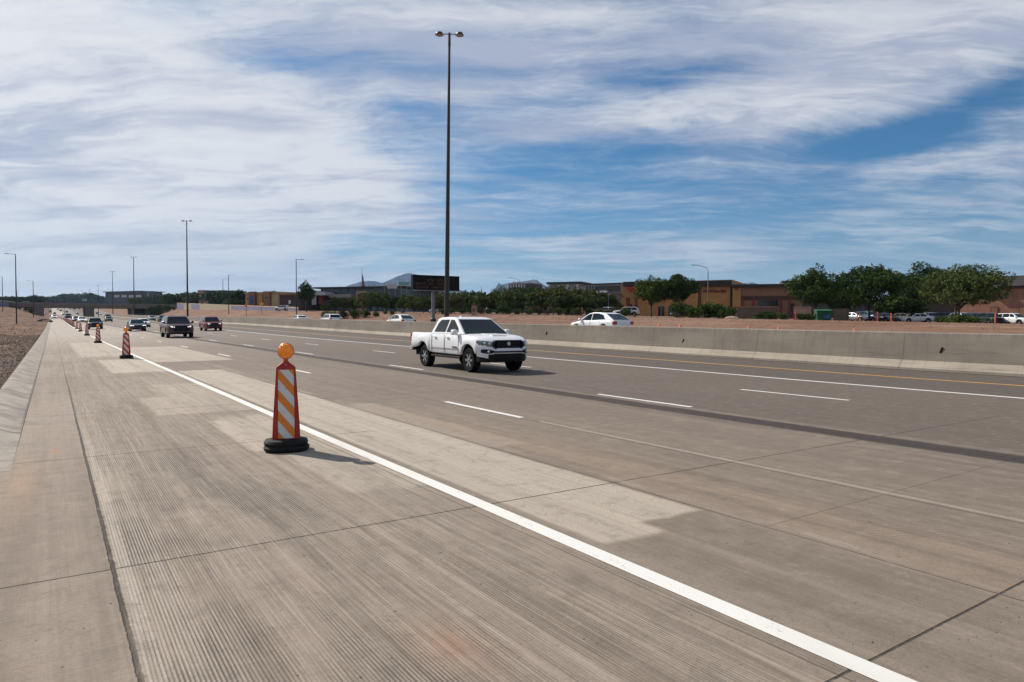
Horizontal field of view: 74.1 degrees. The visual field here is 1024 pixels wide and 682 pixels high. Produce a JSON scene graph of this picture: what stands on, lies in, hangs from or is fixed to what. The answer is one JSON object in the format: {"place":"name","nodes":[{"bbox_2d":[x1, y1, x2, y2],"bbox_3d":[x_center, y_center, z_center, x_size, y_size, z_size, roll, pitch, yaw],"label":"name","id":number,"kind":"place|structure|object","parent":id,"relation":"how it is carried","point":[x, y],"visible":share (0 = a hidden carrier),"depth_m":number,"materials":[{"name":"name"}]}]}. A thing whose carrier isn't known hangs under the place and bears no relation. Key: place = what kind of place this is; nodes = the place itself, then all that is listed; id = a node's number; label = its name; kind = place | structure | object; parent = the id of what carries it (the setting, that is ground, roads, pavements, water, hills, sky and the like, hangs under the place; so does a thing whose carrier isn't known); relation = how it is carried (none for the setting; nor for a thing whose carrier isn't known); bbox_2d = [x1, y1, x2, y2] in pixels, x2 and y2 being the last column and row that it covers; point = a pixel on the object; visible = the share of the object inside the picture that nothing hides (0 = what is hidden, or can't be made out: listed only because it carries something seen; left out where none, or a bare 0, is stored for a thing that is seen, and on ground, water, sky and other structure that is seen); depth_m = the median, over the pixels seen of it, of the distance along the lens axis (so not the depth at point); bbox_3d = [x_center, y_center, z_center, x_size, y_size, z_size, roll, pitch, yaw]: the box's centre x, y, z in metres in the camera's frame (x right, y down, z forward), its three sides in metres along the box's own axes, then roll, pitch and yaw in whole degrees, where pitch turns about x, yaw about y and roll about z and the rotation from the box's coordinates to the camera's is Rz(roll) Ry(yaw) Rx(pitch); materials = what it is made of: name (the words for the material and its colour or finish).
{"place":"outdoors","nodes":[
{"label":"outdoors","id":0,"kind":"place"},
{"bbox_2d":[0,471,9,506],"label":"pavement","id":1,"kind":"structure","parent":0,"point":[4,477],"depth_m":6.91,"materials":[{"name":"concrete"}]},
{"bbox_2d":[77,308,109,316],"bbox_3d":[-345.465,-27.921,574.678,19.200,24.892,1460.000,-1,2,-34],"label":"road","id":2,"kind":"structure","parent":0,"point":[100,311],"depth_m":665.34,"materials":[{"name":"concrete"}]},
{"bbox_2d":[320,314,341,319],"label":"suv","id":3,"kind":"object","parent":2,"relation":"on","point":[331,316],"visible":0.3,"depth_m":95.58,"materials":[{"name":"white paint"}]},
{"bbox_2d":[387,314,415,320],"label":"crossover","id":4,"kind":"object","parent":2,"relation":"on","point":[400,317],"visible":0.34,"depth_m":76.28,"materials":[{"name":"white paint"}]},
{"bbox_2d":[346,273,469,308],"bbox_3d":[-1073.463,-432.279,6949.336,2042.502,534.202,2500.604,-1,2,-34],"label":"mountain","id":5,"kind":"structure","parent":0,"point":[406,277],"depth_m":6871.73,"materials":[{"name":"stone"}]},
{"bbox_2d":[0,308,1023,681],"bbox_3d":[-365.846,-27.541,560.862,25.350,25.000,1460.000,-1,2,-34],"label":"road","id":6,"kind":"structure","parent":0,"point":[188,530],"depth_m":5.72,"materials":[{"name":"concrete"}]},
{"bbox_2d":[86,318,103,328],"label":"suv","id":7,"kind":"object","parent":6,"relation":"on","point":[93,322],"visible":0.87,"depth_m":102.82,"materials":[{"name":"green paint"}]},
{"bbox_2d":[119,327,133,358],"bbox_3d":[-16.775,0.069,29.476,0.540,1.379,0.497,-1,2,-27],"label":"delineator panel","id":8,"kind":"object","parent":6,"relation":"on","point":[126,352],"visible":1,"depth_m":29.41,"materials":[{"name":"orange plastic"}]},
{"bbox_2d":[126,319,146,330],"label":"sedan","id":9,"kind":"object","parent":6,"relation":"on","point":[135,324],"visible":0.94,"depth_m":84.85,"materials":[{"name":"blue paint"}]},
{"bbox_2d":[159,316,193,337],"bbox_3d":[-30.208,-1.314,61.006,2.509,1.944,5.521,-2,3,-34],"label":"suv","id":10,"kind":"object","parent":6,"relation":"on","point":[169,325],"visible":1,"depth_m":59.51,"materials":[{"name":"red metal"}]},
{"bbox_2d":[199,316,221,330],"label":"suv","id":11,"kind":"object","parent":6,"relation":"on","point":[210,322],"visible":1,"depth_m":80.65,"materials":[{"name":"red paint"}]},
{"bbox_2d":[263,343,309,452],"bbox_3d":[-2.892,0.710,8.693,0.563,1.379,0.497,0,2,-18],"label":"delineator panel","id":12,"kind":"object","parent":6,"relation":"on","point":[286,437],"visible":1,"depth_m":8.62,"materials":[{"name":"orange plastic"}]},
{"bbox_2d":[108,329,521,417],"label":"lane dashes","id":13,"kind":"object","parent":6,"relation":"on","point":[446,401],"visible":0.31,"depth_m":13.03,"materials":[{"name":"white paint"}]},
{"bbox_2d":[155,331,691,406],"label":"lane dashes","id":14,"kind":"object","parent":6,"relation":"on","point":[598,394],"visible":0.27,"depth_m":14.64,"materials":[{"name":"white paint"}]},
{"bbox_2d":[410,316,526,371],"bbox_3d":[-1.607,0.024,23.758,2.260,1.835,5.648,-1,2,-33],"label":"pickup truck","id":15,"kind":"object","parent":6,"relation":"on","point":[471,344],"visible":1,"depth_m":22.43,"materials":[{"name":"white paint"}]},
{"bbox_2d":[120,322,844,399],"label":"lane dashes","id":16,"kind":"object","parent":6,"relation":"on","point":[740,389],"visible":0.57,"depth_m":16.01,"materials":[{"name":"white paint"}]},
{"bbox_2d":[67,323,916,681],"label":"edge line","id":17,"kind":"object","parent":6,"relation":"on","point":[809,643],"visible":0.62,"depth_m":4.36,"materials":[{"name":"white paint"}]},
{"bbox_2d":[199,327,1023,398],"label":"carpool lane line","id":18,"kind":"object","parent":6,"relation":"on","point":[731,374],"visible":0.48,"depth_m":20.25,"materials":[{"name":"white paint"}]},
{"bbox_2d":[224,326,1022,385],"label":"median line","id":19,"kind":"object","parent":6,"relation":"on","point":[737,365],"visible":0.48,"depth_m":24.43,"materials":[{"name":"yellow paint"}]},
{"bbox_2d":[0,306,1023,388],"bbox_3d":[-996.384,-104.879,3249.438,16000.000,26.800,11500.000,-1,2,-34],"label":"ground","id":20,"kind":"structure","parent":0,"point":[1012,328],"depth_m":74.22,"materials":[{"name":"soil"}]},
{"bbox_2d":[4,253,16,323],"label":"street lamp","id":21,"kind":"object","parent":20,"relation":"on","point":[15,287],"visible":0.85,"depth_m":137.69,"materials":[{"name":"metal"}]},
{"bbox_2d":[0,334,39,386],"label":"gravel","id":22,"kind":"structure","parent":20,"relation":"on","point":[21,354],"depth_m":33.86,"materials":[{"name":"gravel"}]},
{"bbox_2d":[0,311,48,342],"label":"rubble","id":23,"kind":"object","parent":20,"relation":"on","point":[19,328],"visible":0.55,"depth_m":98.65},
{"bbox_2d":[0,317,50,471],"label":"kerb","id":24,"kind":"structure","parent":20,"relation":"on","point":[16,390],"depth_m":13.42,"materials":[{"name":"concrete"}]},
{"bbox_2d":[25,295,46,302],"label":"skyline tree","id":25,"kind":"object","parent":20,"relation":"on","point":[37,298],"visible":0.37,"depth_m":560.96,"materials":[{"name":"green plant"}]},
{"bbox_2d":[66,293,83,302],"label":"skyline tree","id":26,"kind":"object","parent":20,"relation":"on","point":[74,298],"visible":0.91,"depth_m":1187.77,"materials":[{"name":"green plant"}]},
{"bbox_2d":[9,300,176,316],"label":"bridge","id":27,"kind":"structure","parent":20,"relation":"on","point":[88,309],"depth_m":382.39,"materials":[{"name":"concrete"}]},
{"bbox_2d":[85,294,102,302],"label":"skyline tree","id":28,"kind":"object","parent":20,"relation":"on","point":[95,298],"visible":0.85,"depth_m":1188.53,"materials":[{"name":"green plant"}]},
{"bbox_2d":[105,291,161,303],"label":"parking structure","id":29,"kind":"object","parent":20,"relation":"on","point":[121,297],"visible":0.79,"depth_m":1169.57,"materials":[{"name":"concrete"}]},
{"bbox_2d":[150,305,164,315],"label":"shrub","id":30,"kind":"object","parent":20,"relation":"on","point":[156,310],"visible":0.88,"depth_m":393.46,"materials":[{"name":"green plant"}]},
{"bbox_2d":[158,293,177,304],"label":"skyline tree","id":31,"kind":"object","parent":20,"relation":"on","point":[168,298],"visible":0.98,"depth_m":445.38,"materials":[{"name":"green plant"}]},
{"bbox_2d":[181,292,198,303],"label":"skyline tree","id":32,"kind":"object","parent":20,"relation":"on","point":[194,298],"visible":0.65,"depth_m":426.62,"materials":[{"name":"green plant"}]},
{"bbox_2d":[201,290,219,303],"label":"skyline tree","id":33,"kind":"object","parent":20,"relation":"on","point":[211,293],"visible":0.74,"depth_m":396.81,"materials":[{"name":"green plant"}]},
{"bbox_2d":[196,290,235,304],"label":"commercial building","id":34,"kind":"structure","parent":20,"relation":"on","point":[199,292],"depth_m":415.93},
{"bbox_2d":[208,291,227,304],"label":"skyline tree","id":35,"kind":"object","parent":20,"relation":"on","point":[221,299],"visible":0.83,"depth_m":396.05,"materials":[{"name":"green plant"}]},
{"bbox_2d":[225,289,245,304],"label":"skyline tree","id":36,"kind":"object","parent":20,"relation":"on","point":[240,298],"visible":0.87,"depth_m":297.34,"materials":[{"name":"green plant"}]},
{"bbox_2d":[177,303,298,310],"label":"painted wall","id":37,"kind":"structure","parent":20,"relation":"on","point":[183,306],"depth_m":287.29,"materials":[{"name":"paint"}]},
{"bbox_2d":[244,291,295,306],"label":"hotel building","id":38,"kind":"structure","parent":20,"relation":"on","point":[268,298],"depth_m":253.69,"materials":[{"name":"paint"}]},
{"bbox_2d":[12,291,546,312],"bbox_3d":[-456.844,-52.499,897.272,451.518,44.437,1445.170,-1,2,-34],"label":"trees","id":39,"kind":"object","parent":20,"relation":"on","point":[442,293],"visible":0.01,"depth_m":419.08,"materials":[{"name":"green plant"}]},
{"bbox_2d":[278,294,320,310],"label":"brown building","id":40,"kind":"structure","parent":20,"relation":"on","point":[288,299],"depth_m":228.24,"materials":[{"name":"brick"}]},
{"bbox_2d":[297,279,315,311],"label":"eucalyptus tree","id":41,"kind":"object","parent":20,"relation":"on","point":[306,292],"visible":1,"depth_m":188.99,"materials":[{"name":"green plant"}]},
{"bbox_2d":[327,297,342,311],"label":"desert tree","id":42,"kind":"object","parent":20,"relation":"on","point":[333,302],"visible":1,"depth_m":172.28,"materials":[{"name":"green plant"}]},
{"bbox_2d":[336,297,350,310],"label":"desert tree","id":43,"kind":"object","parent":20,"relation":"on","point":[345,304],"visible":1,"depth_m":172.98,"materials":[{"name":"green plant"}]},
{"bbox_2d":[359,290,374,311],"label":"desert tree","id":44,"kind":"object","parent":20,"relation":"on","point":[365,304],"visible":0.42,"depth_m":168.36,"materials":[{"name":"green plant"}]},
{"bbox_2d":[365,291,389,311],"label":"desert tree","id":45,"kind":"object","parent":20,"relation":"on","point":[378,300],"visible":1,"depth_m":155.57,"materials":[{"name":"green plant"}]},
{"bbox_2d":[312,286,444,311],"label":"office building","id":46,"kind":"structure","parent":20,"relation":"on","point":[325,294],"depth_m":229.36,"materials":[{"name":"grey glass"}]},
{"bbox_2d":[395,293,407,312],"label":"desert tree","id":47,"kind":"object","parent":20,"relation":"on","point":[400,302],"visible":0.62,"depth_m":154.65,"materials":[{"name":"green plant"}]},
{"bbox_2d":[404,294,419,312],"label":"desert tree","id":48,"kind":"object","parent":20,"relation":"on","point":[410,303],"visible":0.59,"depth_m":147.11,"materials":[{"name":"green plant"}]},
{"bbox_2d":[412,293,430,312],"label":"desert tree","id":49,"kind":"object","parent":20,"relation":"on","point":[423,302],"visible":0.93,"depth_m":145.16,"materials":[{"name":"green plant"}]},
{"bbox_2d":[411,275,461,321],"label":"message sign","id":50,"kind":"object","parent":20,"relation":"on","point":[432,283],"visible":0.96,"depth_m":101.32,"materials":[{"name":"metal"}]},
{"bbox_2d":[430,293,443,312],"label":"desert tree","id":51,"kind":"object","parent":20,"relation":"on","point":[439,301],"visible":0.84,"depth_m":144.34,"materials":[{"name":"green plant"}]},
{"bbox_2d":[443,292,464,310],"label":"desert tree","id":52,"kind":"object","parent":20,"relation":"on","point":[455,302],"visible":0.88,"depth_m":140.01,"materials":[{"name":"green plant"}]},
{"bbox_2d":[462,289,484,308],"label":"desert tree","id":53,"kind":"object","parent":20,"relation":"on","point":[467,298],"visible":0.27,"depth_m":145.24,"materials":[{"name":"green plant"}]},
{"bbox_2d":[469,290,490,313],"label":"desert tree","id":54,"kind":"object","parent":20,"relation":"on","point":[479,300],"visible":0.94,"depth_m":138.22,"materials":[{"name":"green plant"}]},
{"bbox_2d":[487,286,516,307],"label":"desert tree","id":55,"kind":"object","parent":20,"relation":"on","point":[502,297],"visible":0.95,"depth_m":136.11,"materials":[{"name":"green plant"}]},
{"bbox_2d":[508,287,524,312],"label":"desert tree","id":56,"kind":"object","parent":20,"relation":"on","point":[515,306],"visible":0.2,"depth_m":141.25,"materials":[{"name":"green plant"}]},
{"bbox_2d":[508,282,542,312],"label":"grey building","id":57,"kind":"structure","parent":20,"relation":"on","point":[527,285],"depth_m":327.18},
{"bbox_2d":[522,286,547,309],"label":"desert tree","id":58,"kind":"object","parent":20,"relation":"on","point":[536,299],"visible":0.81,"depth_m":135.15,"materials":[{"name":"green plant"}]},
{"bbox_2d":[532,287,556,314],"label":"desert tree","id":59,"kind":"object","parent":20,"relation":"on","point":[548,291],"visible":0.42,"depth_m":134.62,"materials":[{"name":"green plant"}]},
{"bbox_2d":[544,284,574,308],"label":"desert tree","id":60,"kind":"object","parent":20,"relation":"on","point":[560,297],"visible":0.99,"depth_m":130.69,"materials":[{"name":"green plant"}]},
{"bbox_2d":[110,314,1023,376],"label":"concrete barrier","id":61,"kind":"object","parent":20,"relation":"on","point":[988,353],"visible":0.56,"depth_m":28.68,"materials":[{"name":"concrete"}]},
{"bbox_2d":[181,220,191,316],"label":"light pole","id":62,"kind":"object","parent":61,"relation":"on","point":[187,268],"visible":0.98,"depth_m":157.33,"materials":[{"name":"metal"}]},
{"bbox_2d":[435,31,463,316],"bbox_3d":[-5.083,-12.931,53.873,2.260,22.900,0.650,1,2,-1],"label":"light pole","id":63,"kind":"object","parent":61,"relation":"on","point":[447,230],"visible":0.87,"depth_m":53.80,"materials":[{"name":"metal"}]},
{"bbox_2d":[546,281,591,313],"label":"grey building","id":64,"kind":"structure","parent":20,"relation":"on","point":[577,284],"depth_m":295.48,"materials":[{"name":"concrete"}]},
{"bbox_2d":[568,287,589,308],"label":"desert tree","id":65,"kind":"object","parent":20,"relation":"on","point":[575,292],"visible":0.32,"depth_m":135.24,"materials":[{"name":"green plant"}]},
{"bbox_2d":[571,289,598,312],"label":"desert tree","id":66,"kind":"object","parent":20,"relation":"on","point":[587,301],"visible":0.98,"depth_m":130.21,"materials":[{"name":"green plant"}]},
{"bbox_2d":[583,287,606,309],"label":"desert tree","id":67,"kind":"object","parent":20,"relation":"on","point":[596,295],"visible":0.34,"depth_m":139.82,"materials":[{"name":"green plant"}]},
{"bbox_2d":[583,283,621,313],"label":"grey building","id":68,"kind":"structure","parent":20,"relation":"on","point":[609,287],"depth_m":209.73,"materials":[{"name":"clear glass"}]},
{"bbox_2d":[595,292,617,309],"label":"desert tree","id":69,"kind":"object","parent":20,"relation":"on","point":[612,297],"visible":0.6,"depth_m":139.87,"materials":[{"name":"green plant"}]},
{"bbox_2d":[613,307,639,315],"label":"suv","id":70,"kind":"object","parent":20,"relation":"on","point":[633,310],"visible":0.6,"depth_m":122.80,"materials":[{"name":"white paint"}]},
{"bbox_2d":[631,275,669,316],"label":"round tree","id":71,"kind":"object","parent":20,"relation":"on","point":[649,290],"visible":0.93,"depth_m":116.65,"materials":[{"name":"green plant"}]},
{"bbox_2d":[657,274,701,317],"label":"round tree","id":72,"kind":"object","parent":20,"relation":"on","point":[676,287],"visible":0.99,"depth_m":114.74,"materials":[{"name":"green plant"}]},
{"bbox_2d":[669,302,694,317],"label":"shrub","id":73,"kind":"object","parent":20,"relation":"on","point":[678,307],"visible":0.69,"depth_m":103.35,"materials":[{"name":"green plant"}]},
{"bbox_2d":[621,280,743,316],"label":"store building","id":74,"kind":"structure","parent":20,"relation":"on","point":[720,292],"depth_m":142.37,"materials":[{"name":"brown glass"}]},
{"bbox_2d":[349,312,1023,333],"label":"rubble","id":75,"kind":"object","parent":20,"relation":"on","point":[668,318],"visible":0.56,"depth_m":76.92,"materials":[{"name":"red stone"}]},
{"bbox_2d":[684,305,703,317],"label":"shrub","id":76,"kind":"object","parent":20,"relation":"on","point":[692,312],"visible":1,"depth_m":101.38,"materials":[{"name":"green plant"}]},
{"bbox_2d":[696,302,716,317],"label":"shrub","id":77,"kind":"object","parent":20,"relation":"on","point":[706,308],"visible":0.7,"depth_m":103.25,"materials":[{"name":"green plant"}]},
{"bbox_2d":[709,303,732,317],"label":"shrub","id":78,"kind":"object","parent":20,"relation":"on","point":[718,307],"visible":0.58,"depth_m":102.02,"materials":[{"name":"green plant"}]},
{"bbox_2d":[717,307,737,318],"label":"shrub","id":79,"kind":"object","parent":20,"relation":"on","point":[727,311],"visible":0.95,"depth_m":99.76,"materials":[{"name":"green plant"}]},
{"bbox_2d":[738,306,777,318],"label":"block wall","id":80,"kind":"structure","parent":20,"relation":"on","point":[748,312],"depth_m":111.16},
{"bbox_2d":[731,281,802,318],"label":"store building","id":81,"kind":"structure","parent":20,"relation":"on","point":[744,295],"depth_m":135.84,"materials":[{"name":"brown glass"}]},
{"bbox_2d":[758,300,777,305],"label":"window","id":82,"kind":"structure","parent":81,"relation":"in","point":[760,302],"depth_m":135.70,"materials":[{"name":"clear glass"}]},
{"bbox_2d":[793,306,811,319],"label":"block wall","id":83,"kind":"structure","parent":20,"relation":"on","point":[806,310],"depth_m":99.44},
{"bbox_2d":[784,263,844,308],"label":"shade tree","id":84,"kind":"object","parent":20,"relation":"on","point":[814,287],"visible":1,"depth_m":102.09,"materials":[{"name":"green plant"}]},
{"bbox_2d":[813,309,832,319],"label":"dumpster","id":85,"kind":"object","parent":20,"relation":"on","point":[822,314],"visible":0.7,"depth_m":97.23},
{"bbox_2d":[819,292,858,309],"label":"shade tree","id":86,"kind":"object","parent":20,"relation":"on","point":[833,304],"visible":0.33,"depth_m":116.79,"materials":[{"name":"green plant"}]},
{"bbox_2d":[833,309,849,320],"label":"block wall","id":87,"kind":"structure","parent":20,"relation":"on","point":[841,314],"depth_m":99.46,"materials":[{"name":"concrete"}]},
{"bbox_2d":[849,312,871,320],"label":"sedan","id":88,"kind":"object","parent":20,"relation":"on","point":[853,316],"visible":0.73,"depth_m":107.02,"materials":[{"name":"silver metal"}]},
{"bbox_2d":[829,263,915,320],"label":"shade tree","id":89,"kind":"object","parent":20,"relation":"on","point":[871,285],"visible":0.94,"depth_m":103.71,"materials":[{"name":"green plant"}]},
{"bbox_2d":[803,299,954,317],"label":"store building","id":90,"kind":"structure","parent":20,"relation":"on","point":[943,308],"depth_m":166.77,"materials":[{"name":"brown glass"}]},
{"bbox_2d":[870,313,898,321],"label":"sedan","id":91,"kind":"object","parent":20,"relation":"on","point":[884,316],"visible":0.92,"depth_m":105.19,"materials":[{"name":"grey paint"}]},
{"bbox_2d":[872,287,931,314],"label":"shade tree","id":92,"kind":"object","parent":20,"relation":"on","point":[898,302],"visible":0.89,"depth_m":114.43,"materials":[{"name":"green plant"}]},
{"bbox_2d":[899,313,934,321],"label":"sedan","id":93,"kind":"object","parent":20,"relation":"on","point":[918,317],"visible":0.93,"depth_m":103.14,"materials":[{"name":"white paint"}]},
{"bbox_2d":[901,261,944,309],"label":"shade tree","id":94,"kind":"object","parent":20,"relation":"on","point":[912,291],"visible":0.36,"depth_m":123.62,"materials":[{"name":"green plant"}]},
{"bbox_2d":[942,314,963,322],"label":"shrub","id":95,"kind":"object","parent":20,"relation":"on","point":[955,319],"visible":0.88,"depth_m":79.62,"materials":[{"name":"green plant"}]},
{"bbox_2d":[915,263,1017,314],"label":"palo verde tree","id":96,"kind":"object","parent":20,"relation":"on","point":[956,287],"visible":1,"depth_m":89.26,"materials":[{"name":"green plant"}]},
{"bbox_2d":[960,316,982,322],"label":"shrub","id":97,"kind":"object","parent":20,"relation":"on","point":[973,319],"visible":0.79,"depth_m":79.72,"materials":[{"name":"green plant"}]},
{"bbox_2d":[954,275,1023,315],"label":"warehouse building","id":98,"kind":"structure","parent":20,"relation":"on","point":[1013,304],"depth_m":142.66,"materials":[{"name":"brick"}]},
{"bbox_2d":[977,313,1004,323],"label":"suv","id":99,"kind":"object","parent":20,"relation":"on","point":[987,317],"visible":0.78,"depth_m":96.92,"materials":[{"name":"green paint"}]},
{"bbox_2d":[999,313,1023,323],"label":"suv","id":100,"kind":"object","parent":20,"relation":"on","point":[1017,318],"visible":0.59,"depth_m":95.27,"materials":[{"name":"white paint"}]},
{"bbox_2d":[0,0,1023,308],"label":"sky","id":101,"kind":"structure","parent":0,"point":[592,141],"materials":[{"name":"blue"}]},
{"bbox_2d":[491,279,546,310],"bbox_3d":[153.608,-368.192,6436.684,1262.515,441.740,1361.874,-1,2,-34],"label":"mountain","id":102,"kind":"structure","parent":0,"point":[499,285],"depth_m":6429.22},
{"bbox_2d":[571,310,633,325],"bbox_3d":[6.456,-1.329,49.793,2.311,1.894,5.052,-1,2,-34],"label":"sedan","id":103,"kind":"object","parent":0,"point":[607,319],"visible":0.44,"depth_m":48.34,"materials":[{"name":"white paint"}]},
{"bbox_2d":[608,314,629,319],"bbox_3d":[7.519,-1.713,48.216,1.561,0.444,0.881,-1,2,-34],"label":"rear window","id":104,"kind":"structure","parent":103,"relation":"in","point":[614,316],"depth_m":48.17,"materials":[{"name":"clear glass"}]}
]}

